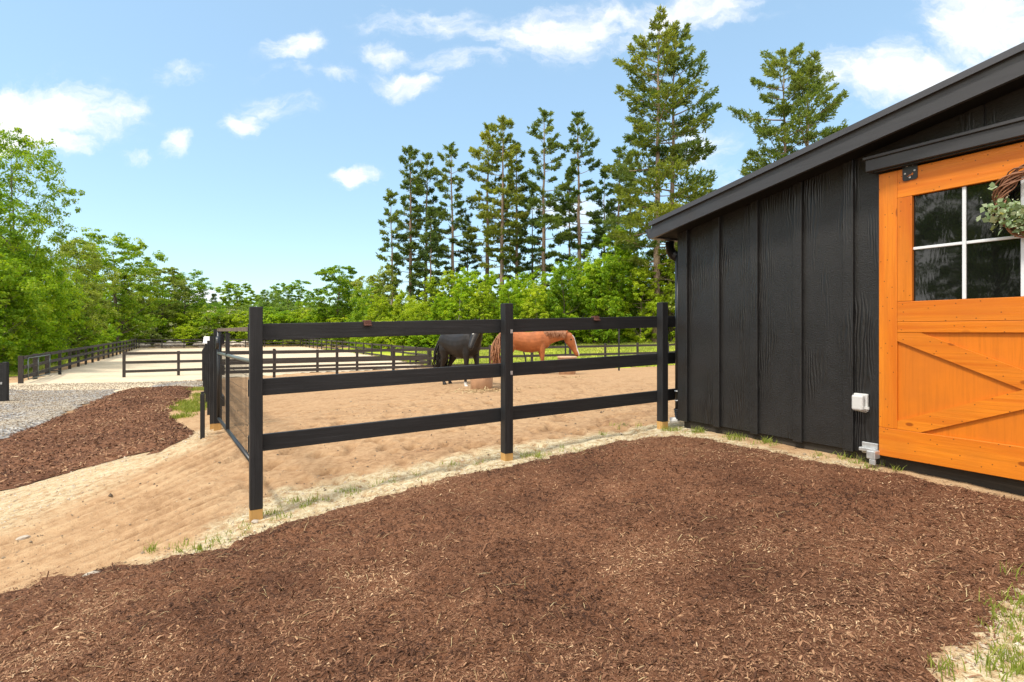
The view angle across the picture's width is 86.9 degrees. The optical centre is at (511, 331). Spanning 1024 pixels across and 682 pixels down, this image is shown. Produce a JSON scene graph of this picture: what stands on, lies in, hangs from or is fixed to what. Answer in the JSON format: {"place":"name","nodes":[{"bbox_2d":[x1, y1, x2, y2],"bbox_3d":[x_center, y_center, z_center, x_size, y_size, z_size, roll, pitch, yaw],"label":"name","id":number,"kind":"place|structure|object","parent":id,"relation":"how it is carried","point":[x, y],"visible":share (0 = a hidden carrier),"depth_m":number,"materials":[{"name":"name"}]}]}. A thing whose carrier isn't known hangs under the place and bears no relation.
{"place":"outdoors","nodes":[
{"label":"outdoors","id":0,"kind":"place"},
{"bbox_2d":[9,347,415,391],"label":"arena sand","id":1,"kind":"structure","parent":0,"point":[108,370],"depth_m":29.19,"materials":[{"name":"beige sand"}]},
{"bbox_2d":[324,339,674,367],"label":"grass field","id":2,"kind":"structure","parent":0,"point":[400,354],"depth_m":40.87,"materials":[{"name":"green plant"}]},
{"bbox_2d":[0,337,1023,681],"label":"ground","id":3,"kind":"structure","parent":0,"point":[190,469],"depth_m":5.96,"materials":[{"name":"beige sand"}]},
{"bbox_2d":[0,177,53,330],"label":"tall tree","id":4,"kind":"object","parent":3,"relation":"on","point":[5,210],"visible":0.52,"depth_m":27.62,"materials":[{"name":"green plant"}]},
{"bbox_2d":[0,270,58,371],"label":"maple tree","id":5,"kind":"object","parent":3,"relation":"on","point":[25,350],"visible":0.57,"depth_m":26.10,"materials":[{"name":"green plant"}]},
{"bbox_2d":[0,252,59,370],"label":"maple tree","id":6,"kind":"object","parent":3,"relation":"on","point":[7,275],"visible":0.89,"depth_m":25.09,"materials":[{"name":"green plant"}]},
{"bbox_2d":[18,352,49,383],"bbox_3d":[-20.019,1.540,22.714,0.177,1.200,4.438,0,0,-30],"label":"arena fence","id":7,"kind":"object","parent":3,"relation":"on","point":[21,368],"visible":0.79,"depth_m":22.07,"materials":[{"name":"black wood"}]},
{"bbox_2d":[0,122,84,351],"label":"tall tree","id":8,"kind":"object","parent":3,"relation":"on","point":[43,221],"visible":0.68,"depth_m":31.25,"materials":[{"name":"green plant"}]},
{"bbox_2d":[0,238,84,363],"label":"maple tree","id":9,"kind":"object","parent":3,"relation":"on","point":[53,340],"visible":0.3,"depth_m":32.24,"materials":[{"name":"green plant"}]},
{"bbox_2d":[32,284,110,357],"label":"leafy tree","id":10,"kind":"object","parent":3,"relation":"on","point":[88,334],"visible":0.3,"depth_m":40.50,"materials":[{"name":"green plant"}]},
{"bbox_2d":[47,236,122,354],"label":"leafy tree","id":11,"kind":"object","parent":3,"relation":"on","point":[84,267],"visible":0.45,"depth_m":44.31,"materials":[{"name":"green plant"}]},
{"bbox_2d":[58,266,120,346],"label":"leafy tree","id":12,"kind":"object","parent":3,"relation":"on","point":[110,319],"visible":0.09,"depth_m":55.17,"materials":[{"name":"green plant"}]},
{"bbox_2d":[50,339,136,370],"bbox_3d":[-31.434,1.470,42.359,0.152,1.339,40.936,0,0,-30],"label":"arena fence","id":13,"kind":"object","parent":3,"relation":"on","point":[60,358],"visible":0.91,"depth_m":33.82,"materials":[{"name":"black wood"}]},
{"bbox_2d":[0,385,195,489],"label":"mulch bed","id":14,"kind":"object","parent":3,"relation":"on","point":[38,475],"visible":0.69,"depth_m":9.44,"materials":[{"name":"brown wood"}]},
{"bbox_2d":[163,386,206,419],"bbox_3d":[-8.582,1.791,14.462,1.467,0.178,6.987,0,0,-34],"label":"grass patch","id":15,"kind":"object","parent":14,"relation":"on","point":[188,405],"visible":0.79,"depth_m":13.10,"materials":[{"name":"green plant"}]},
{"bbox_2d":[0,381,202,438],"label":"gravel drive","id":16,"kind":"structure","parent":3,"relation":"on","point":[9,408],"depth_m":13.69,"materials":[{"name":"grey gravel"}]},
{"bbox_2d":[0,362,8,400],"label":"fence post","id":17,"kind":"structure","parent":16,"relation":"on","point":[4,381],"depth_m":14.33,"materials":[{"name":"wood"}]},
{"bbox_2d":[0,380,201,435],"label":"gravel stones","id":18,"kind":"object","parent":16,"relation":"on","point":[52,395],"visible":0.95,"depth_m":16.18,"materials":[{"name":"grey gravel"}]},
{"bbox_2d":[58,227,173,343],"bbox_3d":[-44.582,-4.540,60.167,10.907,13.696,10.444,0,0,38],"label":"oak tree","id":19,"kind":"object","parent":3,"relation":"on","point":[142,269],"visible":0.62,"depth_m":59.89,"materials":[{"name":"green plant"}]},
{"bbox_2d":[98,272,157,343],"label":"larch tree","id":20,"kind":"object","parent":3,"relation":"on","point":[137,327],"visible":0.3,"depth_m":63.93,"materials":[{"name":"green plant"}]},
{"bbox_2d":[110,317,151,344],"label":"shrub","id":21,"kind":"object","parent":3,"relation":"on","point":[131,333],"visible":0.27,"depth_m":65.45,"materials":[{"name":"green plant"}]},
{"bbox_2d":[132,314,183,343],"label":"shrub","id":22,"kind":"object","parent":3,"relation":"on","point":[164,321],"visible":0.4,"depth_m":70.30,"materials":[{"name":"green plant"}]},
{"bbox_2d":[129,267,195,334],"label":"oak tree","id":23,"kind":"object","parent":3,"relation":"on","point":[165,312],"visible":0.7,"depth_m":72.60,"materials":[{"name":"green plant"}]},
{"bbox_2d":[153,269,214,326],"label":"oak tree","id":24,"kind":"object","parent":3,"relation":"on","point":[200,286],"visible":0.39,"depth_m":77.89,"materials":[{"name":"green plant"}]},
{"bbox_2d":[164,324,203,344],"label":"shrub","id":25,"kind":"object","parent":3,"relation":"on","point":[189,332],"visible":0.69,"depth_m":70.09,"materials":[{"name":"green plant"}]},
{"bbox_2d":[168,308,213,341],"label":"shrub","id":26,"kind":"object","parent":3,"relation":"on","point":[183,317],"visible":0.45,"depth_m":72.62,"materials":[{"name":"green plant"}]},
{"bbox_2d":[200,391,204,438],"bbox_3d":[-4.146,1.167,7.240,0.052,0.720,0.044,0,0,-23],"label":"stake","id":27,"kind":"object","parent":3,"relation":"on","point":[202,414],"visible":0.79,"depth_m":7.22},
{"bbox_2d":[202,329,224,430],"bbox_3d":[-7.739,0.964,13.774,0.137,1.989,14.098,0,0,-30],"label":"paddock fence","id":28,"kind":"object","parent":3,"relation":"on","point":[209,365],"visible":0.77,"depth_m":9.70,"materials":[{"name":"black wood"}]},
{"bbox_2d":[193,309,242,341],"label":"shrub","id":29,"kind":"object","parent":3,"relation":"on","point":[213,317],"visible":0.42,"depth_m":70.84,"materials":[{"name":"green plant"}]},
{"bbox_2d":[138,339,300,347],"bbox_3d":[-34.340,1.482,64.835,17.230,1.224,0.132,0,0,-33],"label":"arena fence","id":30,"kind":"object","parent":3,"relation":"on","point":[184,342],"visible":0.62,"depth_m":62.83,"materials":[{"name":"black wood"}]},
{"bbox_2d":[198,305,245,338],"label":"shrub","id":31,"kind":"object","parent":3,"relation":"on","point":[230,309],"visible":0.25,"depth_m":72.40,"materials":[{"name":"green plant"}]},
{"bbox_2d":[214,280,260,313],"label":"oak tree","id":32,"kind":"object","parent":3,"relation":"on","point":[229,286],"visible":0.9,"depth_m":91.38,"materials":[{"name":"green plant"}]},
{"bbox_2d":[219,310,264,341],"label":"shrub","id":33,"kind":"object","parent":3,"relation":"on","point":[240,318],"visible":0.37,"depth_m":71.01,"materials":[{"name":"green plant"}]},
{"bbox_2d":[106,298,416,327],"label":"wood","id":34,"kind":"object","parent":3,"relation":"on","point":[218,304],"visible":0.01,"depth_m":114.45,"materials":[{"name":"green plant"}]},
{"bbox_2d":[240,307,291,343],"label":"shrub","id":35,"kind":"object","parent":3,"relation":"on","point":[266,315],"visible":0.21,"depth_m":73.59,"materials":[{"name":"green plant"}]},
{"bbox_2d":[254,287,288,312],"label":"leafy tree","id":36,"kind":"object","parent":3,"relation":"on","point":[277,296],"visible":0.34,"depth_m":87.56,"materials":[{"name":"green plant"}]},
{"bbox_2d":[122,349,429,376],"bbox_3d":[-11.081,1.567,27.799,14.588,1.333,0.152,0,0,-31],"label":"arena fence","id":37,"kind":"object","parent":3,"relation":"on","point":[178,361],"visible":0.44,"depth_m":26.59,"materials":[{"name":"black wood"}]},
{"bbox_2d":[263,310,308,343],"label":"shrub","id":38,"kind":"object","parent":3,"relation":"on","point":[292,320],"visible":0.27,"depth_m":72.99,"materials":[{"name":"green plant"}]},
{"bbox_2d":[268,282,310,310],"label":"oak tree","id":39,"kind":"object","parent":3,"relation":"on","point":[291,288],"visible":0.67,"depth_m":94.98,"materials":[{"name":"green plant"}]},
{"bbox_2d":[293,265,359,318],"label":"oak tree","id":40,"kind":"object","parent":3,"relation":"on","point":[340,281],"visible":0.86,"depth_m":71.05,"materials":[{"name":"green plant"}]},
{"bbox_2d":[15,388,650,552],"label":"soil clods","id":41,"kind":"object","parent":3,"relation":"on","point":[110,494],"visible":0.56,"depth_m":6.11,"materials":[{"name":"brown soil"}]},
{"bbox_2d":[302,339,431,364],"bbox_3d":[-15.864,1.524,50.659,0.132,1.353,44.211,0,0,-30],"label":"arena fence","id":42,"kind":"object","parent":3,"relation":"on","point":[356,347],"visible":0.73,"depth_m":43.95,"materials":[{"name":"black wood"}]},
{"bbox_2d":[347,281,391,348],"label":"young tree","id":43,"kind":"object","parent":3,"relation":"on","point":[361,308],"visible":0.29,"depth_m":57.63,"materials":[{"name":"green plant"}]},
{"bbox_2d":[350,274,390,308],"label":"leafy tree","id":44,"kind":"object","parent":3,"relation":"on","point":[370,278],"visible":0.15,"depth_m":68.92,"materials":[{"name":"green plant"}]},
{"bbox_2d":[360,293,393,348],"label":"young tree","id":45,"kind":"object","parent":3,"relation":"on","point":[374,306],"visible":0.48,"depth_m":51.63,"materials":[{"name":"green plant"}]},
{"bbox_2d":[351,317,410,348],"bbox_3d":[-11.681,0.480,49.294,5.217,3.538,4.748,0,0,-35],"label":"bush","id":46,"kind":"object","parent":3,"relation":"on","point":[387,339],"visible":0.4,"depth_m":48.81,"materials":[{"name":"green plant"}]},
{"bbox_2d":[369,265,404,339],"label":"young tree","id":47,"kind":"object","parent":3,"relation":"on","point":[390,287],"visible":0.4,"depth_m":55.20,"materials":[{"name":"green plant"}]},
{"bbox_2d":[375,188,407,304],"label":"pine tree","id":48,"kind":"object","parent":3,"relation":"on","point":[390,195],"visible":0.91,"depth_m":59.77,"materials":[{"name":"green plant"}]},
{"bbox_2d":[385,288,422,344],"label":"young tree","id":49,"kind":"object","parent":3,"relation":"on","point":[397,302],"visible":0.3,"depth_m":51.34,"materials":[{"name":"green plant"}]},
{"bbox_2d":[386,145,436,300],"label":"pine tree","id":50,"kind":"object","parent":3,"relation":"on","point":[410,228],"visible":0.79,"depth_m":61.48,"materials":[{"name":"green plant"}]},
{"bbox_2d":[398,297,435,346],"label":"young tree","id":51,"kind":"object","parent":3,"relation":"on","point":[421,309],"visible":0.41,"depth_m":49.38,"materials":[{"name":"green plant"}]},
{"bbox_2d":[400,335,439,347],"bbox_3d":[-7.487,0.665,47.451,4.017,2.724,3.656,0,0,-42],"label":"bush","id":52,"kind":"object","parent":3,"relation":"on","point":[423,341],"visible":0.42,"depth_m":47.11,"materials":[{"name":"green plant"}]},
{"bbox_2d":[398,151,455,300],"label":"pine tree","id":53,"kind":"object","parent":3,"relation":"on","point":[430,174],"visible":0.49,"depth_m":63.51,"materials":[{"name":"green plant"}]},
{"bbox_2d":[409,206,450,306],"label":"pine tree","id":54,"kind":"object","parent":3,"relation":"on","point":[432,235],"visible":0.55,"depth_m":59.61,"materials":[{"name":"green plant"}]},
{"bbox_2d":[418,276,448,343],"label":"young tree","id":55,"kind":"object","parent":3,"relation":"on","point":[430,284],"visible":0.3,"depth_m":53.27,"materials":[{"name":"green plant"}]},
{"bbox_2d":[423,293,453,343],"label":"young tree","id":56,"kind":"object","parent":3,"relation":"on","point":[436,312],"visible":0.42,"depth_m":48.59,"materials":[{"name":"green plant"}]},
{"bbox_2d":[222,342,668,377],"bbox_3d":[-1.040,1.365,25.884,23.951,1.450,0.132,0,0,-31],"label":"paddock fence","id":57,"kind":"object","parent":3,"relation":"on","point":[274,362],"visible":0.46,"depth_m":22.97,"materials":[{"name":"wood"}]},
{"bbox_2d":[434,270,465,319],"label":"young tree","id":58,"kind":"object","parent":3,"relation":"on","point":[447,277],"visible":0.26,"depth_m":51.48,"materials":[{"name":"green plant"}]},
{"bbox_2d":[432,142,477,296],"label":"pine tree","id":59,"kind":"object","parent":3,"relation":"on","point":[444,214],"visible":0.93,"depth_m":61.67,"materials":[{"name":"green plant"}]},
{"bbox_2d":[432,318,482,385],"bbox_3d":[-1.265,0.550,13.550,0.722,1.743,2.306,0,0,-32],"label":"horse","id":60,"kind":"object","parent":3,"relation":"on","point":[453,347],"visible":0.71,"depth_m":13.48},
{"bbox_2d":[446,278,474,319],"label":"sapling","id":61,"kind":"object","parent":3,"relation":"on","point":[460,312],"visible":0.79,"depth_m":47.03,"materials":[{"name":"green plant"}]},
{"bbox_2d":[248,302,674,521],"bbox_3d":[-0.010,0.744,5.823,5.098,2.222,0.160,0,0,-29],"label":"paddock fence","id":62,"kind":"object","parent":3,"relation":"on","point":[507,368],"visible":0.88,"depth_m":5.47,"materials":[{"name":"black wood"}]},
{"bbox_2d":[215,327,248,461],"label":"wire gate","id":63,"kind":"structure","parent":62,"relation":"attached to","point":[227,425],"depth_m":6.49,"materials":[{"name":"grey metal"}]},
{"bbox_2d":[454,213,482,291],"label":"pine tree","id":64,"kind":"object","parent":3,"relation":"on","point":[467,248],"visible":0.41,"depth_m":63.80,"materials":[{"name":"green plant"}]},
{"bbox_2d":[441,266,497,338],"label":"young tree","id":65,"kind":"object","parent":3,"relation":"on","point":[471,275],"visible":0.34,"depth_m":48.54,"materials":[{"name":"green plant"}]},
{"bbox_2d":[460,282,500,346],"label":"young tree","id":66,"kind":"object","parent":3,"relation":"on","point":[482,307],"visible":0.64,"depth_m":46.40,"materials":[{"name":"green plant"}]},
{"bbox_2d":[470,378,492,389],"bbox_3d":[-0.710,1.091,12.600,0.598,0.532,0.598,0,0,0],"label":"feed tub","id":67,"kind":"object","parent":3,"relation":"on","point":[481,383],"visible":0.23,"depth_m":12.38,"materials":[{"name":"plastic"}]},
{"bbox_2d":[462,122,515,294],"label":"pine tree","id":68,"kind":"object","parent":3,"relation":"on","point":[478,153],"visible":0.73,"depth_m":62.31,"materials":[{"name":"green plant"}]},
{"bbox_2d":[477,270,508,339],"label":"young tree","id":69,"kind":"object","parent":3,"relation":"on","point":[491,279],"visible":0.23,"depth_m":51.11,"materials":[{"name":"green plant"}]},
{"bbox_2d":[478,115,529,295],"bbox_3d":[-0.744,-11.308,60.922,6.254,26.262,6.335,0,0,-5],"label":"pine tree","id":70,"kind":"object","parent":3,"relation":"on","point":[510,153],"visible":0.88,"depth_m":60.28,"materials":[{"name":"green plant"}]},
{"bbox_2d":[488,277,532,333],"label":"young tree","id":71,"kind":"object","parent":3,"relation":"on","point":[505,288],"visible":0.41,"depth_m":47.37,"materials":[{"name":"green plant"}]},
{"bbox_2d":[0,434,1023,681],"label":"mulch bed","id":72,"kind":"object","parent":3,"relation":"on","point":[642,485],"visible":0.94,"depth_m":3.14,"materials":[{"name":"brown wood"}]},
{"bbox_2d":[1,440,1021,681],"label":"straw bits","id":73,"kind":"object","parent":72,"relation":"on","point":[496,586],"visible":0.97,"depth_m":3.13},
{"bbox_2d":[0,400,1023,666],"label":"pebbles","id":74,"kind":"object","parent":3,"relation":"on","point":[450,474],"visible":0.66,"depth_m":5.22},
{"bbox_2d":[363,285,667,348],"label":"wood undergrowth","id":75,"kind":"object","parent":3,"relation":"on","point":[365,312],"visible":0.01,"depth_m":54.96,"materials":[{"name":"green plant"}]},
{"bbox_2d":[496,139,537,292],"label":"pine tree","id":76,"kind":"object","parent":3,"relation":"on","point":[518,180],"visible":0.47,"depth_m":61.51,"materials":[{"name":"green plant"}]},
{"bbox_2d":[506,268,551,318],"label":"young tree","id":77,"kind":"object","parent":3,"relation":"on","point":[526,283],"visible":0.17,"depth_m":49.70,"materials":[{"name":"green plant"}]},
{"bbox_2d":[511,184,551,287],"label":"pine tree","id":78,"kind":"object","parent":3,"relation":"on","point":[522,247],"visible":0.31,"depth_m":65.69,"materials":[{"name":"green plant"}]},
{"bbox_2d":[514,283,552,343],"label":"young tree","id":79,"kind":"object","parent":3,"relation":"on","point":[527,304],"visible":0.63,"depth_m":45.55,"materials":[{"name":"green plant"}]},
{"bbox_2d":[490,330,578,373],"bbox_3d":[0.763,0.691,18.037,3.070,1.543,0.641,0,0,-9],"label":"horse","id":80,"kind":"object","parent":3,"relation":"on","point":[539,342],"visible":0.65,"depth_m":17.84},
{"bbox_2d":[517,107,572,286],"bbox_3d":[3.491,-11.685,59.462,6.580,26.612,6.959,0,0,16],"label":"pine tree","id":81,"kind":"object","parent":3,"relation":"on","point":[545,218],"visible":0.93,"depth_m":59.63,"materials":[{"name":"green plant"}]},
{"bbox_2d":[538,261,590,344],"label":"young tree","id":82,"kind":"object","parent":3,"relation":"on","point":[555,289],"visible":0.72,"depth_m":46.17,"materials":[{"name":"green plant"}]},
{"bbox_2d":[546,167,588,285],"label":"pine tree","id":83,"kind":"object","parent":3,"relation":"on","point":[571,244],"visible":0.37,"depth_m":65.47,"materials":[{"name":"green plant"}]},
{"bbox_2d":[136,422,998,619],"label":"straw bits","id":84,"kind":"object","parent":3,"relation":"on","point":[434,481],"visible":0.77,"depth_m":5.25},
{"bbox_2d":[545,111,609,273],"bbox_3d":[7.320,-11.575,60.364,6.719,26.031,6.059,0,0,-23],"label":"pine tree","id":85,"kind":"object","parent":3,"relation":"on","point":[566,202],"visible":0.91,"depth_m":59.57,"materials":[{"name":"green plant"}]},
{"bbox_2d":[549,249,607,342],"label":"young tree","id":86,"kind":"object","parent":3,"relation":"on","point":[577,265],"visible":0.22,"depth_m":49.34,"materials":[{"name":"green plant"}]},
{"bbox_2d":[143,420,1023,681],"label":"weeds","id":87,"kind":"object","parent":3,"relation":"on","point":[1019,669],"visible":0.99,"depth_m":2.54,"materials":[{"name":"green plant"}]},
{"bbox_2d":[567,257,625,343],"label":"young tree","id":88,"kind":"object","parent":3,"relation":"on","point":[585,279],"visible":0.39,"depth_m":46.10,"materials":[{"name":"green plant"}]},
{"bbox_2d":[583,165,616,270],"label":"pine tree","id":89,"kind":"object","parent":3,"relation":"on","point":[607,206],"visible":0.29,"depth_m":65.58,"materials":[{"name":"green plant"}]},
{"bbox_2d":[573,256,635,344],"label":"young tree","id":90,"kind":"object","parent":3,"relation":"on","point":[610,334],"visible":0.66,"depth_m":45.43,"materials":[{"name":"green plant"}]},
{"bbox_2d":[591,144,636,257],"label":"pine tree","id":91,"kind":"object","parent":3,"relation":"on","point":[619,149],"visible":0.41,"depth_m":61.76,"materials":[{"name":"green plant"}]},
{"bbox_2d":[590,225,640,334],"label":"young tree","id":92,"kind":"object","parent":3,"relation":"on","point":[607,239],"visible":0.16,"depth_m":50.09,"materials":[{"name":"green plant"}]},
{"bbox_2d":[591,244,661,341],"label":"young tree","id":93,"kind":"object","parent":3,"relation":"on","point":[621,297],"visible":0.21,"depth_m":47.27,"materials":[{"name":"green plant"}]},
{"bbox_2d":[613,147,648,285],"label":"pine tree","id":94,"kind":"object","parent":3,"relation":"on","point":[639,230],"visible":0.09,"depth_m":63.64,"materials":[{"name":"green plant"}]},
{"bbox_2d":[615,264,666,342],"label":"young tree","id":95,"kind":"object","parent":3,"relation":"on","point":[648,294],"visible":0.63,"depth_m":45.47,"materials":[{"name":"green plant"}]},
{"bbox_2d":[602,4,714,341],"bbox_3d":[11.915,-12.933,45.853,8.168,29.034,11.110,0,0,-17],"label":"pine tree","id":96,"kind":"object","parent":3,"relation":"on","point":[658,176],"visible":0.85,"depth_m":44.92,"materials":[{"name":"green plant"}]},
{"bbox_2d":[645,255,674,342],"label":"young tree","id":97,"kind":"object","parent":3,"relation":"on","point":[670,286],"visible":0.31,"depth_m":45.17,"materials":[{"name":"green plant"}]},
{"bbox_2d":[601,21,721,340],"bbox_3d":[13.535,-12.722,47.125,10.412,28.458,8.720,0,0,38],"label":"pine tree","id":98,"kind":"object","parent":3,"relation":"on","point":[707,150],"visible":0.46,"depth_m":45.83,"materials":[{"name":"green plant"}]},
{"bbox_2d":[643,193,705,330],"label":"young tree","id":99,"kind":"object","parent":3,"relation":"on","point":[672,294],"visible":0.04,"depth_m":47.05,"materials":[{"name":"green plant"}]},
{"bbox_2d":[726,41,847,176],"bbox_3d":[22.269,-11.352,43.971,10.583,25.375,8.266,0,0,8],"label":"pine tree","id":100,"kind":"object","parent":3,"relation":"on","point":[769,131],"visible":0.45,"depth_m":43.15,"materials":[{"name":"green plant"}]},
{"bbox_2d":[761,50,849,160],"bbox_3d":[23.796,-10.283,43.100,8.482,23.182,7.104,0,0,-5],"label":"pine tree","id":101,"kind":"object","parent":3,"relation":"on","point":[800,76],"visible":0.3,"depth_m":41.66,"materials":[{"name":"green plant"}]},
{"bbox_2d":[645,42,1023,495],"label":"barn","id":102,"kind":"structure","parent":3,"relation":"on","point":[857,287],"depth_m":4.73,"materials":[{"name":"black wood"}]},
{"bbox_2d":[879,142,1023,480],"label":"sliding door","id":103,"kind":"structure","parent":102,"relation":"in","point":[951,372],"depth_m":4.32,"materials":[{"name":"orange wood"}]},
{"bbox_2d":[913,176,1023,300],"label":"window","id":104,"kind":"structure","parent":103,"relation":"in","point":[957,256],"depth_m":4.23,"materials":[{"name":"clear glass"}]},
{"bbox_2d":[976,164,1023,237],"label":"wreath","id":105,"kind":"object","parent":103,"relation":"attached to","point":[1009,215],"visible":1,"depth_m":3.92,"materials":[{"name":"green plant"}]},
{"bbox_2d":[0,0,1023,306],"label":"sky","id":106,"kind":"structure","parent":0,"point":[257,143],"materials":[{"name":"blue"}]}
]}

